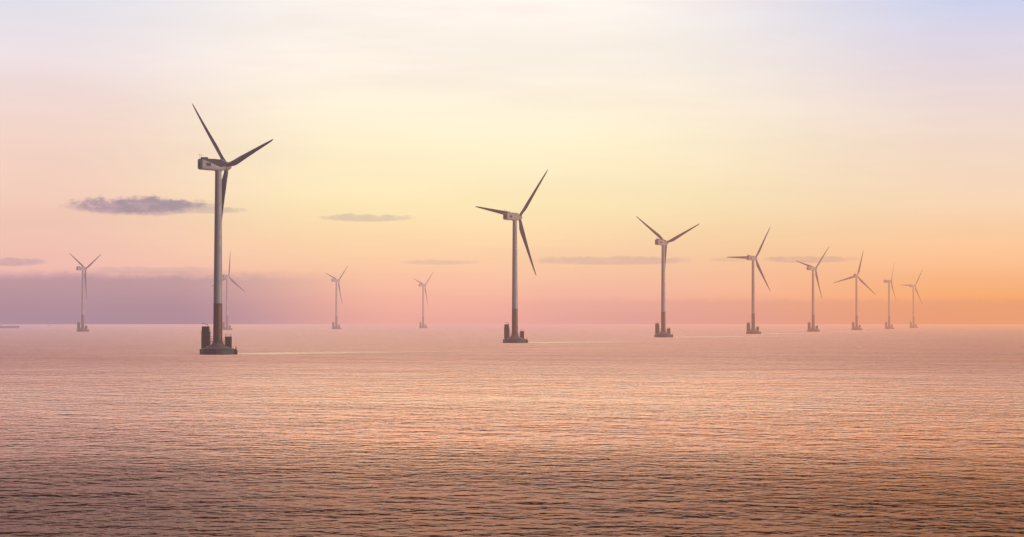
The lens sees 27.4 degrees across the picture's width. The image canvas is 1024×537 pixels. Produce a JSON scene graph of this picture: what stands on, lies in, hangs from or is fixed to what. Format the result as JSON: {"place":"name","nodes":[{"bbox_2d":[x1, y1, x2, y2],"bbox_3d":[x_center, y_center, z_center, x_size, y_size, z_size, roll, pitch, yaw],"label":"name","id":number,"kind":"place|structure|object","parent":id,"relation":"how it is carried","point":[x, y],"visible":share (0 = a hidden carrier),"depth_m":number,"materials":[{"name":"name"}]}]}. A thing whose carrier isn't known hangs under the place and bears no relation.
{"place":"outdoors","nodes":[
{"label":"outdoors","id":0,"kind":"place"},
{"bbox_2d":[0,324,1023,536],"bbox_3d":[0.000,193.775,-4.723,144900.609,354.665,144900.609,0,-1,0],"label":"sea water","id":1,"kind":"structure","parent":0,"point":[454,430],"depth_m":310.23,"materials":[{"name":"pink liquid"}]},
{"bbox_2d":[0,323,19,327],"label":"cargo ship","id":2,"kind":"object","parent":1,"relation":"on","point":[8,326],"visible":0.84,"depth_m":4494.93,"materials":[{"name":"paint"}]},
{"bbox_2d":[70,254,99,331],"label":"turbine","id":3,"kind":"object","parent":1,"relation":"on","point":[82,328],"visible":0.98,"depth_m":3007.88,"materials":[{"name":"white paint"}]},
{"bbox_2d":[211,259,244,329],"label":"turbine","id":4,"kind":"object","parent":1,"relation":"on","point":[224,277],"visible":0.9,"depth_m":3557.68,"materials":[{"name":"white paint"}]},
{"bbox_2d":[192,104,272,354],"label":"turbine","id":5,"kind":"object","parent":1,"relation":"on","point":[217,346],"visible":0.93,"depth_m":998.47,"materials":[{"name":"white paint"}]},
{"bbox_2d":[238,352,355,353],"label":"wake foam","id":6,"kind":"object","parent":1,"relation":"on","point":[294,353],"visible":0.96,"depth_m":1024.32,"materials":[{"name":"liquid"}]},
{"bbox_2d":[326,266,347,328],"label":"turbine","id":7,"kind":"object","parent":1,"relation":"on","point":[337,326],"visible":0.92,"depth_m":3897.76,"materials":[{"name":"white paint"}]},
{"bbox_2d":[413,273,432,327],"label":"turbine","id":8,"kind":"object","parent":1,"relation":"on","point":[422,285],"visible":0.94,"depth_m":4417.59,"materials":[{"name":"white paint"}]},
{"bbox_2d":[475,170,547,342],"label":"turbine","id":9,"kind":"object","parent":1,"relation":"on","point":[514,337],"visible":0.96,"depth_m":1498.40,"materials":[{"name":"white paint"}]},
{"bbox_2d":[528,342,594,342],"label":"wake foam","id":10,"kind":"object","parent":1,"relation":"on","point":[560,342],"visible":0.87,"depth_m":1526.92,"materials":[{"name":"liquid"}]},
{"bbox_2d":[636,216,698,336],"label":"turbine","id":11,"kind":"object","parent":1,"relation":"on","point":[662,242],"visible":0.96,"depth_m":1998.22,"materials":[{"name":"white paint"}]},
{"bbox_2d":[728,228,769,333],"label":"turbine","id":12,"kind":"object","parent":1,"relation":"on","point":[753,330],"visible":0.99,"depth_m":2497.99,"materials":[{"name":"white paint"}]},
{"bbox_2d":[797,247,828,331],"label":"turbine","id":13,"kind":"object","parent":1,"relation":"on","point":[813,328],"visible":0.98,"depth_m":2997.78,"materials":[{"name":"white paint"}]},
{"bbox_2d":[820,331,859,331],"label":"wake foam","id":14,"kind":"object","parent":1,"relation":"on","point":[839,331],"visible":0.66,"depth_m":3040.12,"materials":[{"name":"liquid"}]},
{"bbox_2d":[834,253,875,329],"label":"turbine","id":15,"kind":"object","parent":1,"relation":"on","point":[855,276],"visible":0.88,"depth_m":3498.43,"materials":[{"name":"white paint"}]},
{"bbox_2d":[884,266,895,328],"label":"turbine","id":16,"kind":"object","parent":1,"relation":"on","point":[888,326],"visible":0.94,"depth_m":3997.41,"materials":[{"name":"white paint"}]},
{"bbox_2d":[904,269,922,327],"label":"turbine","id":17,"kind":"object","parent":1,"relation":"on","point":[914,325],"visible":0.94,"depth_m":4497.18,"materials":[{"name":"white paint"}]},
{"bbox_2d":[0,0,1023,323],"label":"sky","id":18,"kind":"structure","parent":0,"point":[890,132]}
]}

